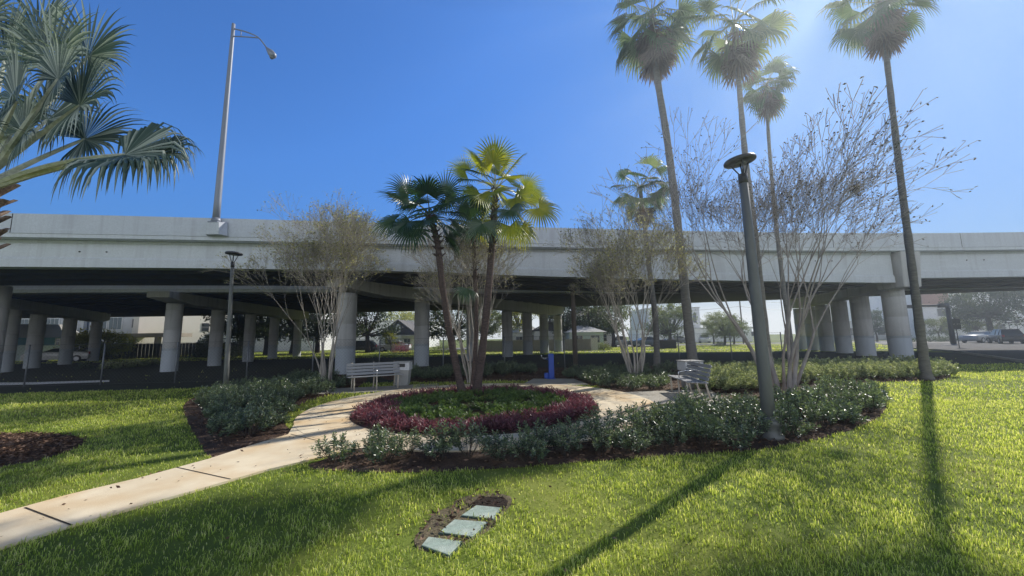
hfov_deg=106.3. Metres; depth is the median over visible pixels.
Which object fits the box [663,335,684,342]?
parked car
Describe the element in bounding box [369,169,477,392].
fan palm
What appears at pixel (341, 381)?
shrub
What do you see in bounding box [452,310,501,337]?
oak tree
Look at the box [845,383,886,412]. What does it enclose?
shrub
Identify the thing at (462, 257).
crape myrtle
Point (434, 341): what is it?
warehouse
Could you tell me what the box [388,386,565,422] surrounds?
green ground cover
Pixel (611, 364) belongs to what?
shrub
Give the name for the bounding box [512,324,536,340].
cottage
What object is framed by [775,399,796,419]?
shrub
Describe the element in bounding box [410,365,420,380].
shrub
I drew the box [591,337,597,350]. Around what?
white gate panel
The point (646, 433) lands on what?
shrub
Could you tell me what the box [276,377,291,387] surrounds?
shrub
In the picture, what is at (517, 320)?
oak tree
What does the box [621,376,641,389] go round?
shrub
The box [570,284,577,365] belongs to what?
timber post
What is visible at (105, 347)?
chain link fence
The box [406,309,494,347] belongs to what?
oak tree
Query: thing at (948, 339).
hedge bush
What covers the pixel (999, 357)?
kerb
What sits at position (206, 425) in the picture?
shrub
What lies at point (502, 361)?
shrub
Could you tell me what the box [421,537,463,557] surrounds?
paving slab
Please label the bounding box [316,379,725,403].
paved pads
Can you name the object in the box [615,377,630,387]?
shrub
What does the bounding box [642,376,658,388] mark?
shrub
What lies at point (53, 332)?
bungalow
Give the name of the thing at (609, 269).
crape myrtle
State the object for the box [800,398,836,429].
shrub
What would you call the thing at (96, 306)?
highway overpass
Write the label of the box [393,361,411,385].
litter bin
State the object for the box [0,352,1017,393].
shaded dirt
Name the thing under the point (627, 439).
shrub
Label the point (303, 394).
shrub
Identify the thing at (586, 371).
shrub
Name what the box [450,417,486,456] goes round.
shrub
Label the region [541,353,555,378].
drinking fountain
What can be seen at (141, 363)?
bush
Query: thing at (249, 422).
shrub
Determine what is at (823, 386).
shrub
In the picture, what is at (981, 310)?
live oak
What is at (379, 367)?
park bench
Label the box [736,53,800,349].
tall fan palm
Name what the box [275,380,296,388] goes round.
shrub
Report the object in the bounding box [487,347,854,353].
sidewalk
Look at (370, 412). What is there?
maroon planting
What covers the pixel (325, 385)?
shrub
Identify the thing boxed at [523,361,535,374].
shrub
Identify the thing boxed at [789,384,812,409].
shrub
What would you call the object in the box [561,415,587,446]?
shrub
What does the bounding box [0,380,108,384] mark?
service path
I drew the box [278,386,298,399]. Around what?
shrub
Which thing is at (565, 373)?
shrub
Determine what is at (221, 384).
shrub
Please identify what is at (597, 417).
shrub
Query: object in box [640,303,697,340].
oak tree
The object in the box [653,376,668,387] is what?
shrub
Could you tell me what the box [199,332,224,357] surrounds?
tall bush
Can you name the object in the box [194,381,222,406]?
shrub
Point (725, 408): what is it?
shrub
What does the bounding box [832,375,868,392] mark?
shrub
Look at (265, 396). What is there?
shrub
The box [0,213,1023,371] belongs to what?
highway overpass
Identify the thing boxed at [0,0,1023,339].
sky
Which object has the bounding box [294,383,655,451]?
path
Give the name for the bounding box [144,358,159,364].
bush
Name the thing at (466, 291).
fan palm
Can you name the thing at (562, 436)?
shrub
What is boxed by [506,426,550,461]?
shrub
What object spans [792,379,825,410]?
shrub
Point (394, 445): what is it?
shrub
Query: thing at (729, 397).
shrub
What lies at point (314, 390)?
shrub
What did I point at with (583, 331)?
carport house
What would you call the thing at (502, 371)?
shrub
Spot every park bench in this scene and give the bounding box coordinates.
[346,361,403,390]
[667,360,711,399]
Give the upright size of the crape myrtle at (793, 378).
8.082 m
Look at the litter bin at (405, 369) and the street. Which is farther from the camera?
the street
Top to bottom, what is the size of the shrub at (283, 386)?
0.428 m
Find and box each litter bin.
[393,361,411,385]
[676,360,703,388]
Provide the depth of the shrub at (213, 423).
6.55 m
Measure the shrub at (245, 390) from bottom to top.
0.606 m
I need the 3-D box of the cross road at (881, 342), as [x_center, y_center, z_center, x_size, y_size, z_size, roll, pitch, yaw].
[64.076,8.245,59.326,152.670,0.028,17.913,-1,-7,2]
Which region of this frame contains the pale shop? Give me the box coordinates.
[832,320,886,339]
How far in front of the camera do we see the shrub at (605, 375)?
12.97 m
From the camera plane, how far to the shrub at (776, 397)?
7.79 m
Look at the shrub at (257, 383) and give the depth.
11.47 m
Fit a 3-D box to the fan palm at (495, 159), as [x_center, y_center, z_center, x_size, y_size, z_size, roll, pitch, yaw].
[-0.208,-0.836,11.820,3.706,7.923,2.828,-1,-7,0]
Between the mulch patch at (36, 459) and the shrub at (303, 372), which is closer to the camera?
the mulch patch at (36, 459)
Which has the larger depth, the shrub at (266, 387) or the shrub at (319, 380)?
the shrub at (319, 380)
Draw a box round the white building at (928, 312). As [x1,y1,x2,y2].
[847,290,1023,339]
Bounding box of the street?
[259,351,387,354]
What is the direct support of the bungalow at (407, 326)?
on the lawn ground at (562, 485)
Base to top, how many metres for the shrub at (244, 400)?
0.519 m
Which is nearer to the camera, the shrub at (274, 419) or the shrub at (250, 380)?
the shrub at (274, 419)
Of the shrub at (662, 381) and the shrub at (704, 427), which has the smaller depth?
the shrub at (704, 427)
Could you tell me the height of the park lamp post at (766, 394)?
4.575 m
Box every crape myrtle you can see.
[202,188,394,382]
[401,201,532,383]
[544,194,710,376]
[589,76,980,396]
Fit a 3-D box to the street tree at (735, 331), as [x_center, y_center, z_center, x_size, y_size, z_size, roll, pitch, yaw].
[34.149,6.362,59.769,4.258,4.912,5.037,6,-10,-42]
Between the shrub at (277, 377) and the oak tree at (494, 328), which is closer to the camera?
the shrub at (277, 377)
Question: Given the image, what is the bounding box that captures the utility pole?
[739,301,744,343]
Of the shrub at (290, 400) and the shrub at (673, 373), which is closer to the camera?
the shrub at (290, 400)
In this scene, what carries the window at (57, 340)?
in the bungalow at (53, 332)
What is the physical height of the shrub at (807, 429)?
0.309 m
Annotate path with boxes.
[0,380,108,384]
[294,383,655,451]
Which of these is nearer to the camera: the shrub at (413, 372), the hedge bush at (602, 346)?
the shrub at (413, 372)
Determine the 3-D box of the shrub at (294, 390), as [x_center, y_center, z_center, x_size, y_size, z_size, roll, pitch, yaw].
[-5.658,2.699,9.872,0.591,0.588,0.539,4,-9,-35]
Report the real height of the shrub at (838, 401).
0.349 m
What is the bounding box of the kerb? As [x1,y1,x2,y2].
[913,347,1023,362]
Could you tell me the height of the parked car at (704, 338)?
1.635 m
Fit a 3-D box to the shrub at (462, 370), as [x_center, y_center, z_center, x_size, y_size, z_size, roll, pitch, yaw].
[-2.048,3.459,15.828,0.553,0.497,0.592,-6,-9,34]
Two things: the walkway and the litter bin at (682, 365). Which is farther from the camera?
the litter bin at (682, 365)
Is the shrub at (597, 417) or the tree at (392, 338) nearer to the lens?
the shrub at (597, 417)
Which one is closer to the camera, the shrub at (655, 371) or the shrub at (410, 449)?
the shrub at (410, 449)
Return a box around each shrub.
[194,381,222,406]
[198,390,217,407]
[201,400,235,418]
[202,386,233,409]
[205,412,231,430]
[207,407,236,436]
[208,395,242,415]
[214,380,239,390]
[217,387,237,405]
[221,405,277,436]
[231,388,263,406]
[231,403,256,423]
[232,381,256,403]
[234,391,255,410]
[234,406,259,430]
[235,376,248,385]
[240,383,262,396]
[242,397,278,416]
[243,375,258,382]
[248,388,287,408]
[250,378,268,387]
[253,378,284,395]
[253,387,270,398]
[255,407,285,429]
[264,410,291,424]
[268,375,280,383]
[270,399,298,415]
[272,374,285,381]
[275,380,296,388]
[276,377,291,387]
[276,396,296,404]
[277,382,296,389]
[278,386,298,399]
[284,382,303,404]
[291,368,304,380]
[294,368,310,378]
[296,377,320,395]
[297,387,307,399]
[305,382,326,395]
[306,372,320,383]
[310,431,359,461]
[312,374,327,385]
[319,378,336,393]
[327,367,339,380]
[328,377,347,387]
[337,375,350,385]
[360,428,406,463]
[361,423,395,452]
[397,426,422,454]
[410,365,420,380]
[414,420,461,459]
[422,369,435,380]
[436,365,449,377]
[436,366,451,378]
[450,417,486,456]
[460,367,468,377]
[479,430,515,460]
[483,364,492,377]
[488,361,496,369]
[494,362,511,373]
[497,358,507,366]
[497,364,509,375]
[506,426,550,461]
[508,361,520,375]
[517,415,564,452]
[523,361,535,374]
[548,419,582,456]
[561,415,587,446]
[562,369,574,378]
[569,364,580,370]
[574,365,587,372]
[579,369,590,380]
[580,403,621,443]
[581,371,592,382]
[584,420,620,452]
[588,374,600,383]
[590,366,609,379]
[595,376,611,387]
[598,369,611,381]
[604,360,617,368]
[607,370,624,386]
[611,424,649,453]
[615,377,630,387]
[615,402,650,435]
[619,372,631,384]
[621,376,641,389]
[625,400,668,431]
[625,423,662,446]
[632,374,642,387]
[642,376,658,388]
[643,401,696,437]
[647,367,663,376]
[652,398,686,422]
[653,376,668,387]
[655,414,687,446]
[657,371,669,377]
[659,362,671,370]
[660,369,674,377]
[662,361,676,371]
[667,391,701,417]
[675,400,720,432]
[676,386,708,410]
[683,409,726,446]
[697,392,736,413]
[698,403,737,423]
[705,397,745,421]
[710,415,746,432]
[711,416,763,449]
[716,393,738,406]
[727,393,759,415]
[729,396,755,414]
[730,389,759,405]
[733,405,760,430]
[733,405,772,440]
[755,402,786,419]
[757,388,787,404]
[771,396,804,438]
[773,384,798,404]
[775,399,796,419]
[782,391,814,417]
[783,418,820,435]
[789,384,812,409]
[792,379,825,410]
[797,384,828,401]
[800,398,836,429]
[805,395,849,425]
[812,381,838,398]
[814,375,842,394]
[816,397,859,407]
[819,371,843,390]
[819,401,869,423]
[824,388,848,401]
[830,398,857,419]
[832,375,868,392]
[833,389,864,407]
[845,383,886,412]
[850,378,877,388]
[859,379,891,398]
[859,392,885,408]
[862,387,886,400]
[867,380,887,392]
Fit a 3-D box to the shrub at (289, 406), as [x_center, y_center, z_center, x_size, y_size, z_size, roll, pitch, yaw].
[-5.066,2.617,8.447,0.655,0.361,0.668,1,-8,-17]
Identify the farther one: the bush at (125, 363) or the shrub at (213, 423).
the bush at (125, 363)
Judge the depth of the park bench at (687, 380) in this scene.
10.11 m
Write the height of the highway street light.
10.015 m
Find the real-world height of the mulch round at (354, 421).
0.055 m
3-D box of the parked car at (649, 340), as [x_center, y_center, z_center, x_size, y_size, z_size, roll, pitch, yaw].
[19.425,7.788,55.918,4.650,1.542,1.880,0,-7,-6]
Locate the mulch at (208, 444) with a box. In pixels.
[183,375,366,456]
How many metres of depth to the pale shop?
77.24 m
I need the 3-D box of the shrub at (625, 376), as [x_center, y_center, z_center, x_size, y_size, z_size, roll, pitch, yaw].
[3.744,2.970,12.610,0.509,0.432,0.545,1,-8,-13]
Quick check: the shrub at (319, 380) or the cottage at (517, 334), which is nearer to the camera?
the shrub at (319, 380)
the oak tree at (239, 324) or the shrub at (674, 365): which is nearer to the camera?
the shrub at (674, 365)
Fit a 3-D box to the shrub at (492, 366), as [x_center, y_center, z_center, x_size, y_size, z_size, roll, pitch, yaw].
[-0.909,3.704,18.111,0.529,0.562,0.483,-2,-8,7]
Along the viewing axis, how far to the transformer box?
46.37 m
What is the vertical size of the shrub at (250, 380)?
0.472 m
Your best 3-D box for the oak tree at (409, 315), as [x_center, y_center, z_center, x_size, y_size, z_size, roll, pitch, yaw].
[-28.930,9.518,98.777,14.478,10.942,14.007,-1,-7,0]
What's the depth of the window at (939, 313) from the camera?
71.75 m
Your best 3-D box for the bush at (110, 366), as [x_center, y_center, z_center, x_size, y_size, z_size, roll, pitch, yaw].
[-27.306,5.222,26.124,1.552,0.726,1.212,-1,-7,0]
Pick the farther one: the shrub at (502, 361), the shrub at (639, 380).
the shrub at (502, 361)
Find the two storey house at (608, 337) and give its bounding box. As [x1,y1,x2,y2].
[564,309,612,345]
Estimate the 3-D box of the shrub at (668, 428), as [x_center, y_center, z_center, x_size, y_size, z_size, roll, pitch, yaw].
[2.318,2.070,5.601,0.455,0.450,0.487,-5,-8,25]
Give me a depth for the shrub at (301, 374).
14.29 m
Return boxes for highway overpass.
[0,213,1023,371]
[0,278,1023,374]
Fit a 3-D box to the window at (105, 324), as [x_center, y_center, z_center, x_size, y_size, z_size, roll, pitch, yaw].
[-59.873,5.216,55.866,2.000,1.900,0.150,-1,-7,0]
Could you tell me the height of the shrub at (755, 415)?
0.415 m
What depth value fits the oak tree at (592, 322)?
53.80 m
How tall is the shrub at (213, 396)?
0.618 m
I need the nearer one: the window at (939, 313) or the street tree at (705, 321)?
the street tree at (705, 321)
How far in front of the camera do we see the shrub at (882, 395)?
8.36 m
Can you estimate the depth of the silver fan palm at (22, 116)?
5.19 m
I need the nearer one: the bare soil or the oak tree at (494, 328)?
the bare soil
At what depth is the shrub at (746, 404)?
7.05 m
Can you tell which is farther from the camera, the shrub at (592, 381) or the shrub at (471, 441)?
the shrub at (592, 381)
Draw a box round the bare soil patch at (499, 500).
[468,497,507,507]
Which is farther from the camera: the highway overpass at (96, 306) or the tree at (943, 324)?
the tree at (943, 324)
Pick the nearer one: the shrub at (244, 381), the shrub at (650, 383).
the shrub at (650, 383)
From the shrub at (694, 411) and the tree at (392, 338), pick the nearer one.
the shrub at (694, 411)
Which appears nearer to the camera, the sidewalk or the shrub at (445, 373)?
the shrub at (445, 373)
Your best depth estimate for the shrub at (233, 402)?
8.41 m
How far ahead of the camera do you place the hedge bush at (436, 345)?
49.23 m
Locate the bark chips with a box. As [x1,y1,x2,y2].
[0,363,951,541]
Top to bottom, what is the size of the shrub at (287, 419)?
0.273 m
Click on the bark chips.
(28, 452)
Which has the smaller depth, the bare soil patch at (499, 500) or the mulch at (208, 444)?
the bare soil patch at (499, 500)
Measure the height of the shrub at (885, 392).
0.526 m
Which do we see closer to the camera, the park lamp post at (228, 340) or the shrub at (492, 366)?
the park lamp post at (228, 340)
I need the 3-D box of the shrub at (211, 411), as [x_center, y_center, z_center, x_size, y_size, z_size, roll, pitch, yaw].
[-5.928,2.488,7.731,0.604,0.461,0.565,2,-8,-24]
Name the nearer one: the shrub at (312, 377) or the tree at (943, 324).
the shrub at (312, 377)
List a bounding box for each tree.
[53,326,141,360]
[198,313,269,355]
[232,314,315,354]
[262,313,329,353]
[302,313,336,352]
[325,312,407,351]
[381,311,414,320]
[382,330,399,351]
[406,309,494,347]
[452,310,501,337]
[490,312,538,331]
[548,306,587,333]
[566,305,622,335]
[581,305,635,346]
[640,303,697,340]
[697,317,722,343]
[702,310,752,344]
[717,315,751,344]
[871,307,884,341]
[913,316,958,338]
[954,316,999,333]
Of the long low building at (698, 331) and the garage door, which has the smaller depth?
the garage door
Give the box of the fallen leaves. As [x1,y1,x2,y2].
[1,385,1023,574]
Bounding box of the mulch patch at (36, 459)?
[0,433,82,467]
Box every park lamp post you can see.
[222,251,242,386]
[723,153,784,440]
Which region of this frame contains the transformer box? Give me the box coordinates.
[660,340,676,348]
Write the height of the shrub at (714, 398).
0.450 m
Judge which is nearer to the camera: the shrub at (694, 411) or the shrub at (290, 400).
the shrub at (694, 411)
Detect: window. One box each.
[21,319,28,323]
[46,318,60,323]
[55,338,60,343]
[102,321,107,329]
[108,317,123,329]
[403,339,410,343]
[876,327,885,334]
[936,308,945,315]
[995,324,1005,328]
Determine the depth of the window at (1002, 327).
71.38 m
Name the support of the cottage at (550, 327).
on the lawn ground at (562, 485)
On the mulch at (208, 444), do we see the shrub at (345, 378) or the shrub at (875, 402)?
the shrub at (345, 378)
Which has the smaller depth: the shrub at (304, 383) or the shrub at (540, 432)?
the shrub at (540, 432)
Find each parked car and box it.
[20,346,90,362]
[355,340,376,351]
[377,340,411,351]
[615,336,627,346]
[628,336,652,346]
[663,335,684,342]
[698,335,710,342]
[959,330,997,342]
[986,329,1023,343]
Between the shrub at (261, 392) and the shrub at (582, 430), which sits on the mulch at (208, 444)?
the shrub at (261, 392)
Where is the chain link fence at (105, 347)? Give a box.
[0,332,782,386]
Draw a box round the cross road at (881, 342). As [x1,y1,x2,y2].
[438,340,1007,349]
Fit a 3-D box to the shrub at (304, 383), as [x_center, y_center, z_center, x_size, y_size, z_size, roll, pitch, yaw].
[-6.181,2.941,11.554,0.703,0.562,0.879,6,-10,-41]
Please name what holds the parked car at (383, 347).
on the street
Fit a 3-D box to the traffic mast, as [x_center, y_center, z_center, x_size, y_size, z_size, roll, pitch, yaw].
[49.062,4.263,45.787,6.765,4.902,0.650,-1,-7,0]
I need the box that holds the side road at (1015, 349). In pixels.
[853,341,1023,359]
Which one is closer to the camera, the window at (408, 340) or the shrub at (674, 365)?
the shrub at (674, 365)
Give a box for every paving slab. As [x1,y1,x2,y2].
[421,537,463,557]
[438,519,487,538]
[461,505,502,520]
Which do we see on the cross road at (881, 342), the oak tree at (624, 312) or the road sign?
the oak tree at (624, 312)
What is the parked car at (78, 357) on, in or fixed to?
on the shaded dirt
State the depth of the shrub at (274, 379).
12.52 m
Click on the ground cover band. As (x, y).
(733, 374)
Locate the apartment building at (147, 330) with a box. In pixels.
[21,315,266,355]
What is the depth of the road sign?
35.78 m
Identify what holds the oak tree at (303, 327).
on the street
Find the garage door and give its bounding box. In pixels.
[15,345,25,360]
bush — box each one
[74,361,94,368]
[95,360,120,369]
[113,359,137,367]
[128,359,150,366]
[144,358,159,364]
[190,338,208,357]
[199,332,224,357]
[230,320,244,357]
[389,343,410,352]
[430,342,448,351]
[598,340,611,349]
[926,334,945,341]
[936,334,959,341]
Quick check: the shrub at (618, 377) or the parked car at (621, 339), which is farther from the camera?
the parked car at (621, 339)
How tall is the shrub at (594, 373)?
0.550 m
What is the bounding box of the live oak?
[928,290,1023,331]
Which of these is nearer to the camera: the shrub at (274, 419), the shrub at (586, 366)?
the shrub at (274, 419)
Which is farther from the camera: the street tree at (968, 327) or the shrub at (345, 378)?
the street tree at (968, 327)
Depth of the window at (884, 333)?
77.24 m
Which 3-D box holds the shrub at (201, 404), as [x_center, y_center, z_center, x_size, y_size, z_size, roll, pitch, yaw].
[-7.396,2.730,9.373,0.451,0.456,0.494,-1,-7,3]
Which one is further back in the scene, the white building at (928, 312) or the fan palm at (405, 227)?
the white building at (928, 312)
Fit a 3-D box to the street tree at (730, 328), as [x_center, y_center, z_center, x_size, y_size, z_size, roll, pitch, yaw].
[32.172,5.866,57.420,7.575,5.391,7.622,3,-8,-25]
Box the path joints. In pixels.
[24,384,643,524]
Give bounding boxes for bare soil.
[414,493,511,552]
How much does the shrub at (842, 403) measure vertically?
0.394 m
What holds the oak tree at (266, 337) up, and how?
on the street
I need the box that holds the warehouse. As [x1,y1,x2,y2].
[356,320,439,346]
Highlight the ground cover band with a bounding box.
[693,354,959,390]
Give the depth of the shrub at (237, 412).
7.06 m
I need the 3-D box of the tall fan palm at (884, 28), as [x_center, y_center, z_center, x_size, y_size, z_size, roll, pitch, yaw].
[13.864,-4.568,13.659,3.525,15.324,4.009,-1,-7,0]
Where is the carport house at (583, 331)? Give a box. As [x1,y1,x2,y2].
[563,325,605,349]
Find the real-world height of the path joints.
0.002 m
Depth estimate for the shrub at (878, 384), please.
9.29 m
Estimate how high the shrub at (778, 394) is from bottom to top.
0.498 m
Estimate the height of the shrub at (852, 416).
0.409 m
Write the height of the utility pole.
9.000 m
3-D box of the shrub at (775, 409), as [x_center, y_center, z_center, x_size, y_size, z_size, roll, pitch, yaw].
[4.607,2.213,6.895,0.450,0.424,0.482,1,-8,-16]
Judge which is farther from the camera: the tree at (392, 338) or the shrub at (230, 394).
the tree at (392, 338)
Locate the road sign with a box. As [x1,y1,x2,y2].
[951,318,960,347]
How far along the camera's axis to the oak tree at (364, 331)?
52.63 m
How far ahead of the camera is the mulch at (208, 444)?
6.77 m
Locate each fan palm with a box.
[0,0,202,248]
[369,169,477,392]
[444,199,501,386]
[446,134,563,393]
[603,0,704,359]
[608,153,669,369]
[674,0,797,363]
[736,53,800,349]
[815,0,941,379]
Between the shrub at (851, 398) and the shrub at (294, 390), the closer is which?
the shrub at (851, 398)
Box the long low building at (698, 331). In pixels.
[628,327,753,342]
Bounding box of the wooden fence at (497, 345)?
[486,338,590,351]
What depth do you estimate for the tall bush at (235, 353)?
43.39 m
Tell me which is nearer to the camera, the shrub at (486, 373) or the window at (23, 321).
the shrub at (486, 373)
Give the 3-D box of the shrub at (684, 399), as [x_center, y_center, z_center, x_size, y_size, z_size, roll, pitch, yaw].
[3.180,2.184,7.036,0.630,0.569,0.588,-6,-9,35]
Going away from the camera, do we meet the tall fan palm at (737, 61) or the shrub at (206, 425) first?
the shrub at (206, 425)
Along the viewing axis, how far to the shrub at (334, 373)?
14.26 m
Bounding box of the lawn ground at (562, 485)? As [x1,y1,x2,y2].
[0,334,1023,575]
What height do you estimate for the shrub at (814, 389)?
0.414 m
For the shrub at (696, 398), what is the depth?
7.51 m
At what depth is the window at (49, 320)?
55.86 m
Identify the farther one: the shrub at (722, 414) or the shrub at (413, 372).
the shrub at (413, 372)
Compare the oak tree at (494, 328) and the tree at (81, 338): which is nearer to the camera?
the tree at (81, 338)
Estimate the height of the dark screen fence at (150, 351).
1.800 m
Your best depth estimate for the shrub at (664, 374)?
13.59 m
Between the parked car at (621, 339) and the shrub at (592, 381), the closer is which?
the shrub at (592, 381)
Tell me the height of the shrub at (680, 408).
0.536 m
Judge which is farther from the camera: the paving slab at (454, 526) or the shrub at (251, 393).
the shrub at (251, 393)
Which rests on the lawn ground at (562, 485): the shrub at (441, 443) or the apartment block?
the apartment block
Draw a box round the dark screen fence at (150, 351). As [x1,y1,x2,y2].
[80,342,237,359]
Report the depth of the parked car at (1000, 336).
43.25 m
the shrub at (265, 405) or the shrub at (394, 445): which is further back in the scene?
the shrub at (265, 405)
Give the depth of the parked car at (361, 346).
53.72 m
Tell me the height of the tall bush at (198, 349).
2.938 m
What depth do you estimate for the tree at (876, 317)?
63.20 m
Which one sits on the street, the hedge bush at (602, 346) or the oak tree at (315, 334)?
the oak tree at (315, 334)
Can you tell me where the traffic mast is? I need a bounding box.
[907,303,956,343]
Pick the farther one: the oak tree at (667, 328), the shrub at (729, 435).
the oak tree at (667, 328)
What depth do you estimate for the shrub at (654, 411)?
6.43 m
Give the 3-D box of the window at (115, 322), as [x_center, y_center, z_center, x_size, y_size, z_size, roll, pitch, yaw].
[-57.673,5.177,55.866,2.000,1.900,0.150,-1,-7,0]
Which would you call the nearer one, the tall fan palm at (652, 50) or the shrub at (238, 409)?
the shrub at (238, 409)
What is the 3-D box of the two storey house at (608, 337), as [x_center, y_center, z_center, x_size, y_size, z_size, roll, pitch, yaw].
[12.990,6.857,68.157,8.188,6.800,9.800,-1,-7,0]
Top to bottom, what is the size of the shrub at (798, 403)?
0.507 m
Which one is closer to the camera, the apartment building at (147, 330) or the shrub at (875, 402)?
the shrub at (875, 402)
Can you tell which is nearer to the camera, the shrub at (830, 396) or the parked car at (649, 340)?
the shrub at (830, 396)
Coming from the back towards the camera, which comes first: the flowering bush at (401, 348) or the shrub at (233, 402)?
the flowering bush at (401, 348)
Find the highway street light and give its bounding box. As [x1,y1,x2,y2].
[206,23,276,235]
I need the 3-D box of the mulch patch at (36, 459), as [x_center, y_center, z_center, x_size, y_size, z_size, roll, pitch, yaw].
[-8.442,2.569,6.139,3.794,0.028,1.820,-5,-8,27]
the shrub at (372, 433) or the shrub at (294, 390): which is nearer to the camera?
the shrub at (372, 433)
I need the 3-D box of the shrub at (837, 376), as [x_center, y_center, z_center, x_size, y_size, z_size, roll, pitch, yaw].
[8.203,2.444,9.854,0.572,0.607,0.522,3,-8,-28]
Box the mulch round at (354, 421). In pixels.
[349,391,598,435]
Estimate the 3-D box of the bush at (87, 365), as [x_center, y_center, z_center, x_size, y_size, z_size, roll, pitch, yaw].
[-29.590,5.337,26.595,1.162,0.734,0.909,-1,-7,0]
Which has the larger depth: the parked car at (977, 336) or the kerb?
the parked car at (977, 336)
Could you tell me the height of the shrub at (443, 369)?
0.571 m
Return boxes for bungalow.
[15,324,78,360]
[378,319,429,349]
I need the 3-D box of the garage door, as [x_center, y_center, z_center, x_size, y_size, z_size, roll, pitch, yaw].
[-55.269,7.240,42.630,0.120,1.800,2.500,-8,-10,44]
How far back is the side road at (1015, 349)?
34.52 m
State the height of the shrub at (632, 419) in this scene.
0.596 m
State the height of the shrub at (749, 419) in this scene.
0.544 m
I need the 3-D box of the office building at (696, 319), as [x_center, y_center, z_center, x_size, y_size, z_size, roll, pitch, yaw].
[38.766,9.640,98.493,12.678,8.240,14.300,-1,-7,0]
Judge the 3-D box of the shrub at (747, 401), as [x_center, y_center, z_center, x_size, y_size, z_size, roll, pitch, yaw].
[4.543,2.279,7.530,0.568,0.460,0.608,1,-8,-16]
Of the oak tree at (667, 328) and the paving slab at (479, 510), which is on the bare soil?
the paving slab at (479, 510)
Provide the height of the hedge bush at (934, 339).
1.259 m
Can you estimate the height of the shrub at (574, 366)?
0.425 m
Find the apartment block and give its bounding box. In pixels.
[270,314,335,350]
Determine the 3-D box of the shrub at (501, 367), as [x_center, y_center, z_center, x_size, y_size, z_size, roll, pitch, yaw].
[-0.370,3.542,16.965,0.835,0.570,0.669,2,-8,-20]
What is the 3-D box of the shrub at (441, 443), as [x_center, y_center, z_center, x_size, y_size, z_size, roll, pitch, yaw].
[-0.953,2.041,5.188,0.589,0.517,0.551,-5,-8,28]
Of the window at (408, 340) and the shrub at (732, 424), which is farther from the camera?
the window at (408, 340)
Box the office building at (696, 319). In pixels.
[630,307,700,328]
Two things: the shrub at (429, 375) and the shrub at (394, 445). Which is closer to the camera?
the shrub at (394, 445)
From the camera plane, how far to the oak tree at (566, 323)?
53.20 m
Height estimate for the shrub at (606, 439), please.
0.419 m
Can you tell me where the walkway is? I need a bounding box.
[0,425,365,548]
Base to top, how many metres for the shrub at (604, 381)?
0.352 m
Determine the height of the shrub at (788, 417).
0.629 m
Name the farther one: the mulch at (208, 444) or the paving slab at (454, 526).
the mulch at (208, 444)
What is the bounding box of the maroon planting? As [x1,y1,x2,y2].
[350,383,597,433]
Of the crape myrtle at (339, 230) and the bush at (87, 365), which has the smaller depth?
the crape myrtle at (339, 230)
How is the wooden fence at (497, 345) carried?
on the lawn ground at (562, 485)
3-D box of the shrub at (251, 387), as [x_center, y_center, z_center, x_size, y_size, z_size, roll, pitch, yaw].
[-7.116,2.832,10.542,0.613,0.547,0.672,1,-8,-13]
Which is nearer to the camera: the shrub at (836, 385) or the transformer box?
the shrub at (836, 385)
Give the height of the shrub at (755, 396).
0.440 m
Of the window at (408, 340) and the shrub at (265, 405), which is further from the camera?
the window at (408, 340)
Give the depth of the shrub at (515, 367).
16.40 m
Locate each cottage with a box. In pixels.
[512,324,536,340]
[532,321,567,346]

